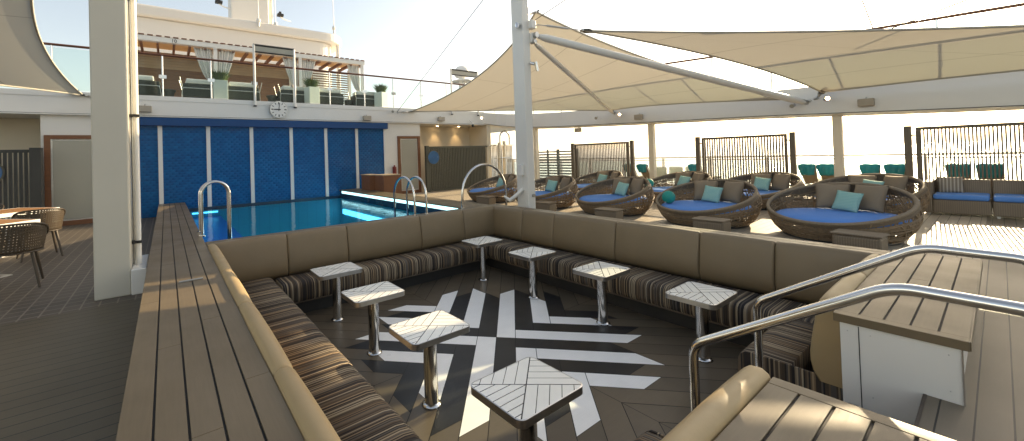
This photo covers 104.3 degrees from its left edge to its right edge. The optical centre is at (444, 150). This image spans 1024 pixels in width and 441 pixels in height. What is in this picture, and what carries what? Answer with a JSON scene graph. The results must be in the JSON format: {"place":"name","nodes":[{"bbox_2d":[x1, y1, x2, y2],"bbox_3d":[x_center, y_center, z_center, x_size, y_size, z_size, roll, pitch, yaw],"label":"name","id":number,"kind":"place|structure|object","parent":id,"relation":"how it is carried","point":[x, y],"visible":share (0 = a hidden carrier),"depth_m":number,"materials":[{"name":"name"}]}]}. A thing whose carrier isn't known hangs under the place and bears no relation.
{"place":"outdoors","nodes":[
{"label":"outdoors","id":0,"kind":"place"},
{"bbox_2d":[0,88,514,132],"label":"deck","id":1,"kind":"structure","parent":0,"point":[18,103],"depth_m":11.98,"materials":[{"name":"white paint"}]},
{"bbox_2d":[129,75,161,95],"bbox_3d":[-9.241,-1.860,11.851,1.212,0.788,0.683,-1,-1,-35],"label":"sofa","id":2,"kind":"object","parent":1,"relation":"on","point":[148,85],"visible":0.37,"depth_m":11.75,"materials":[{"name":"fabric"}]},
{"bbox_2d":[179,77,212,98],"bbox_3d":[-7.904,-1.890,12.800,1.212,0.788,0.683,-1,-1,-35],"label":"sofa","id":3,"kind":"object","parent":1,"relation":"on","point":[195,88],"visible":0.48,"depth_m":12.47,"materials":[{"name":"fabric"}]},
{"bbox_2d":[207,69,230,98],"bbox_3d":[-7.235,-2.051,12.654,0.801,1.056,0.842,-1,-1,-35],"label":"planter","id":4,"kind":"object","parent":1,"relation":"on","point":[220,87],"visible":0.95,"depth_m":12.51,"materials":[{"name":"white ceramic"}]},
{"bbox_2d":[128,0,340,88],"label":"superstructure","id":5,"kind":"object","parent":1,"relation":"on","point":[237,25],"visible":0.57,"depth_m":19.98,"materials":[{"name":"metal"}]},
{"bbox_2d":[228,82,261,100],"bbox_3d":[-6.962,-1.911,13.467,1.212,0.788,0.683,-1,-1,-35],"label":"sofa","id":6,"kind":"object","parent":1,"relation":"on","point":[240,91],"visible":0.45,"depth_m":13.21,"materials":[{"name":"fabric"}]},
{"bbox_2d":[128,33,364,100],"bbox_3d":[-7.420,-2.651,15.435,8.550,2.345,1.746,-1,-1,-35],"label":"pergola","id":7,"kind":"object","parent":1,"relation":"on","point":[270,79],"visible":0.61,"depth_m":15.01,"materials":[{"name":"white paint"}]},
{"bbox_2d":[193,47,212,79],"bbox_3d":[-8.497,-3.026,13.858,0.584,1.123,0.103,-1,-1,-35],"label":"curtain","id":8,"kind":"object","parent":7,"relation":"hanging from","point":[203,53],"visible":0.74,"depth_m":13.88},
{"bbox_2d":[217,50,234,73],"bbox_3d":[-7.907,-3.039,14.271,0.584,1.123,0.103,-1,-1,-35],"label":"curtain","id":9,"kind":"object","parent":7,"relation":"hanging from","point":[225,55],"visible":0.62,"depth_m":14.25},
{"bbox_2d":[282,57,297,86],"bbox_3d":[-6.107,-3.079,15.553,0.584,1.123,0.103,-1,-1,-35],"label":"curtain","id":10,"kind":"object","parent":7,"relation":"hanging from","point":[288,62],"visible":0.56,"depth_m":15.56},
{"bbox_2d":[302,60,315,86],"bbox_3d":[-5.518,-3.092,15.966,0.584,1.123,0.103,-1,-1,-35],"label":"curtain","id":11,"kind":"object","parent":7,"relation":"hanging from","point":[307,64],"visible":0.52,"depth_m":15.93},
{"bbox_2d":[347,65,359,90],"bbox_3d":[-3.962,-3.127,17.074,0.584,1.123,0.103,-1,-1,-35],"label":"curtain","id":12,"kind":"object","parent":7,"relation":"hanging from","point":[355,79],"visible":0.85,"depth_m":17.12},
{"bbox_2d":[252,44,296,107],"bbox_3d":[-5.514,-2.382,12.782,1.315,1.990,0.100,-1,-1,-35],"label":"portal frame","id":13,"kind":"object","parent":1,"relation":"on","point":[272,50],"visible":1,"depth_m":12.74,"materials":[{"name":"white paint"}]},
{"bbox_2d":[269,101,287,117],"bbox_3d":[-5.407,-1.319,12.812,0.550,0.550,0.097,-1,-1,-35],"label":"wall clock","id":14,"kind":"object","parent":1,"relation":"attached to","point":[278,109],"depth_m":12.77,"materials":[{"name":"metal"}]},
{"bbox_2d":[274,84,305,102],"bbox_3d":[-5.555,-1.942,14.466,1.212,0.788,0.683,-1,-1,-35],"label":"sofa","id":15,"kind":"object","parent":1,"relation":"on","point":[284,93],"visible":0.45,"depth_m":14.12,"materials":[{"name":"fabric"}]},
{"bbox_2d":[303,78,320,103],"bbox_3d":[-4.850,-2.104,14.342,0.842,1.056,0.801,-3,-1,43],"label":"planter","id":16,"kind":"object","parent":1,"relation":"on","point":[311,93],"visible":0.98,"depth_m":14.21,"materials":[{"name":"white ceramic"}]},
{"bbox_2d":[320,88,345,104],"bbox_3d":[-4.516,-1.966,15.203,1.212,0.788,0.683,-1,-1,-35],"label":"sofa","id":17,"kind":"object","parent":1,"relation":"on","point":[337,97],"visible":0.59,"depth_m":15.00,"materials":[{"name":"fabric"}]},
{"bbox_2d":[348,90,374,106],"bbox_3d":[-3.255,-1.994,16.097,1.212,0.788,0.683,-1,-1,-35],"label":"sun lounger","id":18,"kind":"object","parent":1,"relation":"on","point":[357,97],"visible":0.52,"depth_m":15.77,"materials":[{"name":"metal"}]},
{"bbox_2d":[373,83,388,106],"bbox_3d":[-2.580,-2.155,15.950,0.842,1.056,0.801,-2,-1,32],"label":"planter","id":19,"kind":"object","parent":1,"relation":"on","point":[380,97],"visible":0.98,"depth_m":15.81,"materials":[{"name":"white ceramic"}]},
{"bbox_2d":[450,68,479,115],"bbox_3d":[0.883,-2.524,17.320,1.565,1.990,0.100,-1,-1,-35],"label":"portal frame","id":20,"kind":"object","parent":1,"relation":"on","point":[464,73],"visible":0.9,"depth_m":17.20,"materials":[{"name":"white paint"}]},
{"bbox_2d":[484,71,1023,128],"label":"side gallery","id":21,"kind":"object","parent":1,"relation":"attached to","point":[986,91],"visible":0.68,"depth_m":9.50,"materials":[{"name":"white paint"}]},
{"bbox_2d":[43,3,1023,113],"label":"glass railing","id":22,"kind":"object","parent":21,"relation":"on","point":[329,88],"visible":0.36,"depth_m":11.72,"materials":[{"name":"clear glass"}]},
{"bbox_2d":[489,105,1023,126],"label":"drip edge","id":23,"kind":"object","parent":21,"relation":"attached to","point":[801,114],"visible":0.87,"depth_m":9.70,"materials":[{"name":"metal"}]},
{"bbox_2d":[0,183,1023,440],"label":"deck","id":24,"kind":"structure","parent":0,"point":[66,343],"depth_m":3.19,"materials":[{"name":"brown wood"}]},
{"bbox_2d":[0,150,28,231],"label":"slatted fence","id":25,"kind":"object","parent":24,"relation":"on","point":[14,152],"visible":0.63,"depth_m":9.17,"materials":[{"name":"wood"}]},
{"bbox_2d":[0,219,39,277],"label":"dining table","id":26,"kind":"object","parent":24,"relation":"on","point":[8,221],"visible":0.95,"depth_m":5.45,"materials":[{"name":"wood"}]},
{"bbox_2d":[0,118,40,218],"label":"wall panel","id":27,"kind":"structure","parent":24,"relation":"on","point":[20,133],"depth_m":10.34,"materials":[{"name":"beige paint"}]},
{"bbox_2d":[0,222,48,286],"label":"dining chair","id":28,"kind":"object","parent":24,"relation":"on","point":[32,249],"visible":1,"depth_m":4.80,"materials":[{"name":"wicker"}]},
{"bbox_2d":[0,207,59,257],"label":"dining table","id":29,"kind":"object","parent":24,"relation":"on","point":[6,213],"visible":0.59,"depth_m":6.83,"materials":[{"name":"brown wood"}]},
{"bbox_2d":[29,148,43,221],"bbox_3d":[-9.731,0.923,9.391,0.200,1.960,0.220,-1,-1,-35],"label":"gate post","id":30,"kind":"object","parent":24,"relation":"on","point":[36,171],"visible":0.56,"depth_m":9.32,"materials":[{"name":"metal"}]},
{"bbox_2d":[11,208,65,262],"bbox_3d":[-6.666,1.360,6.479,0.574,0.816,0.629,-2,-1,37],"label":"dining chair","id":31,"kind":"object","parent":24,"relation":"on","point":[58,220],"visible":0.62,"depth_m":6.42,"materials":[{"name":"brown wicker"}]},
{"bbox_2d":[40,115,92,221],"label":"wall panel","id":32,"kind":"structure","parent":24,"relation":"on","point":[64,125],"depth_m":10.01,"materials":[{"name":"white paint"}]},
{"bbox_2d":[44,135,92,226],"bbox_3d":[-9.491,0.760,10.051,1.040,2.290,0.049,-1,-1,-35],"label":"door","id":33,"kind":"structure","parent":32,"relation":"attached to","point":[68,176],"depth_m":10.01,"materials":[{"name":"paint"}]},
{"bbox_2d":[89,0,148,300],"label":"pillar","id":34,"kind":"structure","parent":24,"relation":"on","point":[120,264],"depth_m":4.40,"materials":[{"name":"paint"}]},
{"bbox_2d":[130,117,387,218],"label":"tiled wall","id":35,"kind":"structure","parent":24,"relation":"on","point":[245,161],"depth_m":12.46,"materials":[{"name":"blue tile"}]},
{"bbox_2d":[192,188,487,220],"bbox_3d":[-3.192,1.843,10.042,5.144,1.000,7.220,-1,-1,-35],"label":"pool coping","id":36,"kind":"object","parent":24,"relation":"on","point":[436,204],"visible":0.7,"depth_m":10.84,"materials":[{"name":"white tile"}]},
{"bbox_2d":[188,195,430,213],"bbox_3d":[-3.540,1.530,9.802,4.650,0.239,7.268,-1,-1,-35],"label":"pool edge","id":37,"kind":"object","parent":36,"relation":"attached to","point":[329,197],"visible":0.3,"depth_m":12.23,"materials":[{"name":"tile"}]},
{"bbox_2d":[393,176,416,216],"bbox_3d":[-0.766,1.216,7.619,0.090,1.431,0.816,-1,-1,-35],"label":"pool handrail","id":38,"kind":"object","parent":36,"relation":"on","point":[413,191],"visible":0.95,"depth_m":7.53,"materials":[{"name":"metal"}]},
{"bbox_2d":[406,176,428,214],"bbox_3d":[-0.537,1.215,7.745,0.090,1.421,0.756,-1,-1,-35],"label":"pool handrail","id":39,"kind":"object","parent":36,"relation":"on","point":[425,190],"visible":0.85,"depth_m":7.65,"materials":[{"name":"metal"}]},
{"bbox_2d":[361,174,374,190],"bbox_3d":[-2.606,1.107,13.709,0.360,0.535,0.730,-1,-1,-35],"label":"storage box","id":40,"kind":"object","parent":24,"relation":"on","point":[368,181],"visible":0.77,"depth_m":13.45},
{"bbox_2d":[374,174,399,193],"bbox_3d":[-1.935,1.259,13.235,0.620,0.895,0.730,-1,-1,-35],"label":"storage box","id":41,"kind":"object","parent":24,"relation":"on","point":[384,182],"visible":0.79,"depth_m":12.98,"materials":[{"name":"wood"}]},
{"bbox_2d":[386,123,421,190],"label":"wall panel","id":42,"kind":"structure","parent":24,"relation":"on","point":[394,131],"depth_m":15.47,"materials":[{"name":"white paint"}]},
{"bbox_2d":[397,136,421,193],"bbox_3d":[-1.409,0.580,15.783,1.040,2.290,0.049,-1,-1,-35],"label":"door","id":43,"kind":"structure","parent":42,"relation":"attached to","point":[407,159],"depth_m":15.77,"materials":[{"name":"brown wood"}]},
{"bbox_2d":[420,126,469,188],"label":"wall panel","id":44,"kind":"structure","parent":24,"relation":"on","point":[443,136],"depth_m":18.14,"materials":[{"name":"beige paint"}]},
{"bbox_2d":[424,146,487,191],"bbox_3d":[0.591,0.736,16.883,3.330,1.880,0.120,-1,-1,-35],"label":"slatted fence","id":45,"kind":"object","parent":24,"relation":"on","point":[461,163],"visible":0.88,"depth_m":16.75,"materials":[{"name":"wood"}]},
{"bbox_2d":[469,125,491,185],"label":"wall panel","id":46,"kind":"structure","parent":24,"relation":"on","point":[479,135],"depth_m":18.39,"materials":[{"name":"beige paint"}]},
{"bbox_2d":[460,163,506,208],"bbox_3d":[0.851,0.915,8.416,1.301,1.271,0.090,-1,-1,-35],"label":"pool handrail","id":47,"kind":"object","parent":24,"relation":"on","point":[468,174],"visible":0.97,"depth_m":8.30,"materials":[{"name":"metal"}]},
{"bbox_2d":[476,195,495,204],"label":"wicker table","id":48,"kind":"object","parent":24,"relation":"on","point":[486,199],"visible":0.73,"depth_m":11.14,"materials":[{"name":"brown wicker"}]},
{"bbox_2d":[467,174,516,202],"bbox_3d":[1.544,1.179,12.389,1.705,0.804,1.714,-2,-1,-21],"label":"daybed","id":49,"kind":"object","parent":24,"relation":"on","point":[498,190],"visible":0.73,"depth_m":12.06,"materials":[{"name":"wicker"}]},
{"bbox_2d":[485,130,513,185],"bbox_3d":[2.711,0.349,18.529,1.985,2.563,0.748,-1,-1,-35],"label":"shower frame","id":50,"kind":"object","parent":24,"relation":"on","point":[502,149],"visible":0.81,"depth_m":18.52,"materials":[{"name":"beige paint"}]},
{"bbox_2d":[503,0,538,208],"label":"mast","id":51,"kind":"object","parent":24,"relation":"on","point":[522,39],"visible":0.84,"depth_m":8.53,"materials":[{"name":"metal"}]},
{"bbox_2d":[536,24,591,32],"bbox_3d":[2.613,-2.691,8.639,1.553,0.249,0.220,-2,-1,-7],"label":"sail fitting","id":52,"kind":"object","parent":51,"relation":"attached to","point":[583,30],"visible":0.78,"depth_m":8.63,"materials":[{"name":"metal"}]},
{"bbox_2d":[585,25,1023,92],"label":"shade sail","id":53,"kind":"object","parent":52,"relation":"attached to","point":[828,60],"visible":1,"depth_m":7.72,"materials":[{"name":"fabric"}]},
{"bbox_2d":[530,39,614,113],"bbox_3d":[4.019,-1.845,11.377,0.143,1.185,7.100,-2,-1,36],"label":"strut","id":54,"kind":"object","parent":51,"relation":"attached to","point":[550,57],"visible":1,"depth_m":10.19,"materials":[{"name":"white paint"}]},
{"bbox_2d":[533,32,808,104],"bbox_3d":[5.534,-1.855,9.259,7.380,1.639,0.173,-2,-1,-11],"label":"strut","id":55,"kind":"object","parent":51,"relation":"attached to","point":[551,39],"visible":0.98,"depth_m":9.12,"materials":[{"name":"white paint"}]},
{"bbox_2d":[533,129,539,184],"bbox_3d":[4.089,0.294,17.600,0.180,2.560,0.170,-1,-1,-35],"label":"gallery post","id":56,"kind":"object","parent":24,"relation":"on","point":[536,154],"visible":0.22,"depth_m":17.53,"materials":[{"name":"beige paint"}]},
{"bbox_2d":[535,200,556,210],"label":"wicker table","id":57,"kind":"object","parent":24,"relation":"on","point":[546,205],"visible":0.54,"depth_m":9.43,"materials":[{"name":"brown wicker"}]},
{"bbox_2d":[514,175,578,208],"bbox_3d":[2.740,1.117,10.701,1.705,0.804,1.714,-1,-1,-24],"label":"daybed","id":58,"kind":"object","parent":24,"relation":"on","point":[555,191],"visible":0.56,"depth_m":10.33,"materials":[{"name":"wicker"}]},
{"bbox_2d":[539,149,579,182],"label":"louvred gate","id":59,"kind":"structure","parent":24,"relation":"on","point":[558,160],"depth_m":18.55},
{"bbox_2d":[572,170,623,194],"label":"daybed","id":60,"kind":"object","parent":24,"relation":"on","point":[598,176],"visible":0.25,"depth_m":12.91,"materials":[{"name":"wicker"}]},
{"bbox_2d":[571,140,634,184],"bbox_3d":[5.767,0.587,14.535,0.100,1.780,2.530,-1,-1,-35],"label":"slatted screen","id":61,"kind":"object","parent":24,"relation":"on","point":[629,158],"visible":0.62,"depth_m":14.50,"materials":[{"name":"wood"}]},
{"bbox_2d":[593,207,623,218],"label":"wicker table","id":62,"kind":"object","parent":24,"relation":"on","point":[610,212],"visible":0.66,"depth_m":7.98,"materials":[{"name":"brown wicker"}]},
{"bbox_2d":[575,176,653,216],"bbox_3d":[3.973,1.058,9.272,1.705,0.804,1.714,-2,-1,-23],"label":"daybed","id":63,"kind":"object","parent":24,"relation":"on","point":[624,194],"visible":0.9,"depth_m":9.05,"materials":[{"name":"wicker"}]},
{"bbox_2d":[648,124,656,186],"bbox_3d":[7.069,0.265,13.398,0.180,2.310,0.170,-1,-1,-35],"label":"gallery post","id":64,"kind":"object","parent":24,"relation":"on","point":[652,152],"visible":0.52,"depth_m":13.34,"materials":[{"name":"beige paint"}]},
{"bbox_2d":[642,171,711,203],"bbox_3d":[6.359,1.002,10.780,1.705,0.804,1.714,-2,-1,-18],"label":"daybed","id":65,"kind":"object","parent":24,"relation":"on","point":[678,178],"visible":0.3,"depth_m":10.99,"materials":[{"name":"wicker"}]},
{"bbox_2d":[655,179,761,228],"bbox_3d":[5.062,1.000,7.630,1.705,0.804,1.714,-1,-1,-25],"label":"daybed","id":66,"kind":"object","parent":24,"relation":"on","point":[705,200],"visible":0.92,"depth_m":7.49,"materials":[{"name":"wicker"}]},
{"bbox_2d":[691,216,731,231],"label":"wicker table","id":67,"kind":"object","parent":24,"relation":"on","point":[714,223],"visible":0.64,"depth_m":6.49,"materials":[{"name":"brown wicker"}]},
{"bbox_2d":[695,132,797,184],"bbox_3d":[8.292,0.457,10.971,0.100,1.780,2.310,-1,-1,-35],"label":"slatted screen","id":68,"kind":"object","parent":24,"relation":"on","point":[793,154],"visible":0.65,"depth_m":10.90,"materials":[{"name":"wood"}]},
{"bbox_2d":[720,172,804,210],"bbox_3d":[7.464,0.947,9.395,1.705,0.804,1.714,-2,-1,-18],"label":"daybed","id":69,"kind":"object","parent":24,"relation":"on","point":[766,188],"visible":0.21,"depth_m":9.39,"materials":[{"name":"wicker"}]},
{"bbox_2d":[507,151,1023,198],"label":"ship rail","id":70,"kind":"object","parent":24,"relation":"on","point":[663,160],"visible":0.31,"depth_m":11.32,"materials":[{"name":"metal"}]},
{"bbox_2d":[798,164,821,184],"bbox_3d":[10.556,0.816,11.188,1.905,0.934,0.362,-1,-1,-35],"label":"sun lounger","id":71,"kind":"object","parent":24,"relation":"on","point":[808,172],"visible":0.77,"depth_m":10.73,"materials":[{"name":"teal fabric"}]},
{"bbox_2d":[816,164,833,179],"bbox_3d":[10.775,0.805,10.878,1.905,0.934,0.362,-1,-1,-35],"label":"sun lounger","id":72,"kind":"object","parent":24,"relation":"on","point":[825,171],"visible":0.58,"depth_m":10.39,"materials":[{"name":"teal fabric"}]},
{"bbox_2d":[832,116,844,176],"bbox_3d":[9.698,0.129,9.687,0.180,2.310,0.170,-1,-1,-35],"label":"gallery post","id":73,"kind":"object","parent":24,"relation":"on","point":[838,145],"visible":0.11,"depth_m":9.63,"materials":[{"name":"beige paint"}]},
{"bbox_2d":[766,182,923,245],"bbox_3d":[6.144,0.945,6.155,1.705,0.804,1.714,-1,-1,-27],"label":"daybed","id":74,"kind":"object","parent":24,"relation":"on","point":[853,206],"visible":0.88,"depth_m":6.05,"materials":[{"name":"wicker"}]},
{"bbox_2d":[830,228,889,250],"bbox_3d":[5.512,1.226,5.233,0.370,0.262,0.490,-1,-1,-31],"label":"wicker table","id":75,"kind":"object","parent":24,"relation":"on","point":[863,239],"visible":0.7,"depth_m":5.13,"materials":[{"name":"brown wicker"}]},
{"bbox_2d":[806,173,930,218],"bbox_3d":[8.399,0.896,7.901,1.705,0.804,1.714,-2,-1,-18],"label":"daybed","id":76,"kind":"object","parent":24,"relation":"on","point":[901,182],"visible":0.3,"depth_m":7.75,"materials":[{"name":"wicker"}]},
{"bbox_2d":[859,164,880,173],"bbox_3d":[11.232,0.781,10.234,1.905,0.934,0.362,-1,-1,-35],"label":"sun lounger","id":77,"kind":"object","parent":24,"relation":"on","point":[869,168],"visible":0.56,"depth_m":9.69,"materials":[{"name":"teal fabric"}]},
{"bbox_2d":[883,164,914,187],"bbox_3d":[11.469,0.769,9.899,1.905,0.934,0.362,-1,-1,-35],"label":"sun lounger","id":78,"kind":"object","parent":24,"relation":"on","point":[894,169],"visible":0.51,"depth_m":9.37,"materials":[{"name":"teal fabric"}]},
{"bbox_2d":[945,163,971,178],"bbox_3d":[12.001,0.741,9.149,1.905,0.934,0.362,-1,-1,-35],"label":"sun lounger","id":79,"kind":"object","parent":24,"relation":"on","point":[957,170],"visible":0.26,"depth_m":8.62,"materials":[{"name":"teal fabric"}]},
{"bbox_2d":[903,122,1023,207],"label":"slatted screen","id":80,"kind":"object","parent":24,"relation":"on","point":[908,150],"visible":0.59,"depth_m":7.93,"materials":[{"name":"wood"}]},
{"bbox_2d":[924,177,1023,218],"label":"wicker sofa","id":81,"kind":"object","parent":24,"relation":"on","point":[955,195],"visible":0.99,"depth_m":7.46,"materials":[{"name":"brown fabric"}]},
{"bbox_2d":[975,163,1004,179],"bbox_3d":[12.238,0.729,8.815,1.905,0.934,0.362,-1,-1,-35],"label":"sun lounger","id":82,"kind":"object","parent":24,"relation":"on","point":[997,173],"visible":0.3,"depth_m":8.30,"materials":[{"name":"teal fabric"}]},
{"bbox_2d":[0,0,1023,154],"label":"sky","id":83,"kind":"structure","parent":0,"point":[394,38],"materials":[{"name":"white"}]},
{"bbox_2d":[304,265,745,440],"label":"lounge floor","id":84,"kind":"structure","parent":0,"point":[628,369],"depth_m":4.04,"materials":[{"name":"wood"}]},
{"bbox_2d":[116,202,421,440],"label":"banquette","id":85,"kind":"object","parent":84,"relation":"on","point":[221,351],"visible":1,"depth_m":2.42,"materials":[{"name":"wood"}]},
{"bbox_2d":[310,262,361,321],"bbox_3d":[-1.417,1.887,5.168,0.570,0.660,0.455,-1,-1,-35],"label":"pedestal table","id":86,"kind":"object","parent":84,"relation":"on","point":[335,273],"visible":1,"depth_m":5.11,"materials":[{"name":"metal"}]},
{"bbox_2d":[205,204,503,312],"bbox_3d":[-0.797,1.699,6.665,5.489,1.041,1.046,-1,-1,-35],"label":"banquette","id":87,"kind":"object","parent":84,"relation":"on","point":[405,251],"visible":0.83,"depth_m":6.19,"materials":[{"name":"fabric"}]},
{"bbox_2d":[341,281,404,355],"bbox_3d":[-0.769,1.854,4.255,0.570,0.660,0.455,-1,-1,-35],"label":"pedestal table","id":88,"kind":"object","parent":84,"relation":"on","point":[371,296],"visible":1,"depth_m":4.20,"materials":[{"name":"metal"}]},
{"bbox_2d":[389,310,469,409],"bbox_3d":[-0.122,1.821,3.341,0.570,0.660,0.455,-1,-1,-35],"label":"pedestal table","id":89,"kind":"object","parent":84,"relation":"on","point":[427,333],"visible":1,"depth_m":3.29,"materials":[{"name":"metal"}]},
{"bbox_2d":[462,236,502,280],"bbox_3d":[0.636,1.842,6.612,0.570,0.660,0.455,-1,-1,-35],"label":"pedestal table","id":90,"kind":"object","parent":84,"relation":"on","point":[481,243],"visible":1,"depth_m":6.56,"materials":[{"name":"metal"}]},
{"bbox_2d":[471,357,582,440],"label":"pedestal table","id":91,"kind":"object","parent":84,"relation":"on","point":[524,396],"visible":1,"depth_m":2.39,"materials":[{"name":"metal"}]},
{"bbox_2d":[508,247,555,299],"bbox_3d":[1.280,1.808,5.720,0.570,0.660,0.455,-1,-1,-35],"label":"pedestal table","id":92,"kind":"object","parent":84,"relation":"on","point":[531,255],"visible":1,"depth_m":5.67,"materials":[{"name":"metal"}]},
{"bbox_2d":[573,261,629,325],"bbox_3d":[1.919,1.775,4.801,0.570,0.660,0.455,-1,-1,-35],"label":"pedestal table","id":93,"kind":"object","parent":84,"relation":"on","point":[602,273],"visible":1,"depth_m":4.75,"materials":[{"name":"metal"}]},
{"bbox_2d":[476,205,890,346],"bbox_3d":[2.360,1.587,5.950,1.166,1.041,5.827,-1,-1,-35],"label":"banquette","id":94,"kind":"object","parent":84,"relation":"on","point":[659,260],"visible":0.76,"depth_m":5.00,"materials":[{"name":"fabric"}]},
{"bbox_2d":[665,281,737,362],"bbox_3d":[2.560,1.742,3.914,0.570,0.660,0.455,-1,-1,-35],"label":"pedestal table","id":95,"kind":"object","parent":84,"relation":"on","point":[703,299],"visible":0.94,"depth_m":3.86,"materials":[{"name":"metal"}]},
{"bbox_2d":[634,365,955,440],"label":"banquette","id":96,"kind":"object","parent":84,"relation":"on","point":[750,403],"visible":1,"depth_m":1.57,"materials":[{"name":"wood"}]},
{"bbox_2d":[689,283,1023,411],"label":"handrail","id":97,"kind":"object","parent":84,"relation":"on","point":[902,289],"visible":0.99,"depth_m":1.72,"materials":[{"name":"metal"}]},
{"bbox_2d":[738,250,982,424],"bbox_3d":[3.537,1.513,3.307,2.500,1.041,1.154,-1,-1,-35],"label":"banquette","id":98,"kind":"object","parent":84,"relation":"on","point":[896,357],"visible":0.79,"depth_m":2.52,"materials":[{"name":"fabric"}]},
{"bbox_2d":[753,244,1023,369],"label":"handrail","id":99,"kind":"object","parent":84,"relation":"on","point":[899,254],"visible":0.7,"depth_m":2.35,"materials":[{"name":"metal"}]},
{"bbox_2d":[492,139,1023,190],"bbox_3d":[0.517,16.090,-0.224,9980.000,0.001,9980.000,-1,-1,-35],"label":"sea","id":100,"kind":"structure","parent":0,"point":[851,166],"depth_m":489.26,"materials":[{"name":"blue liquid"}]},
{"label":"hull","id":101,"kind":"structure","parent":0,"visible":0},
{"bbox_2d":[190,198,419,236],"bbox_3d":[-3.511,2.450,9.789,4.650,1.600,7.268,-1,-1,-35],"label":"pool basin","id":102,"kind":"object","parent":101,"relation":"in","point":[254,222],"visible":0.1,"depth_m":12.83,"materials":[{"name":"liquid"}]},
{"bbox_2d":[193,216,242,241],"bbox_3d":[-5.030,2.554,8.699,0.873,1.340,7.205,-1,-1,-35],"label":"pool ledge","id":103,"kind":"object","parent":102,"relation":"on","point":[215,229],"visible":0.21,"depth_m":9.46,"materials":[{"name":"tile"}]},
{"bbox_2d":[197,180,228,238],"bbox_3d":[-3.753,1.175,6.396,0.466,1.371,0.090,-1,-1,-35],"label":"pool handrail","id":104,"kind":"object","parent":103,"relation":"on","point":[199,231],"visible":0.47,"depth_m":6.30,"materials":[{"name":"metal"}]},
{"bbox_2d":[199,181,231,238],"bbox_3d":[-3.511,1.157,6.028,0.436,1.381,0.090,-1,-1,-35],"label":"pool handrail","id":105,"kind":"object","parent":103,"relation":"on","point":[202,208],"visible":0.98,"depth_m":6.01,"materials":[{"name":"metal"}]},
{"bbox_2d":[189,197,386,222],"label":"pool water","id":106,"kind":"structure","parent":102,"relation":"in","point":[304,203],"depth_m":11.85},
{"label":"sail fitting","id":107,"kind":"object","parent":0,"visible":0},
{"bbox_2d":[411,12,777,111],"bbox_3d":[3.319,-2.133,12.543,5.942,2.158,10.632,-1,-1,-35],"label":"shade sail","id":108,"kind":"object","parent":107,"relation":"attached to","point":[613,84],"visible":0.82,"depth_m":11.34,"materials":[{"name":"fabric"}]},
{"bbox_3d":[-9.223,-1.402,10.141,0.731,0.137,0.189,-1,-1,-35],"label":"sail fitting","id":109,"kind":"object","parent":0,"visible":0},
{"bbox_2d":[0,0,82,95],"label":"shade sail","id":110,"kind":"object","parent":109,"relation":"attached to","point":[26,61],"visible":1,"depth_m":7.84,"materials":[{"name":"fabric"}]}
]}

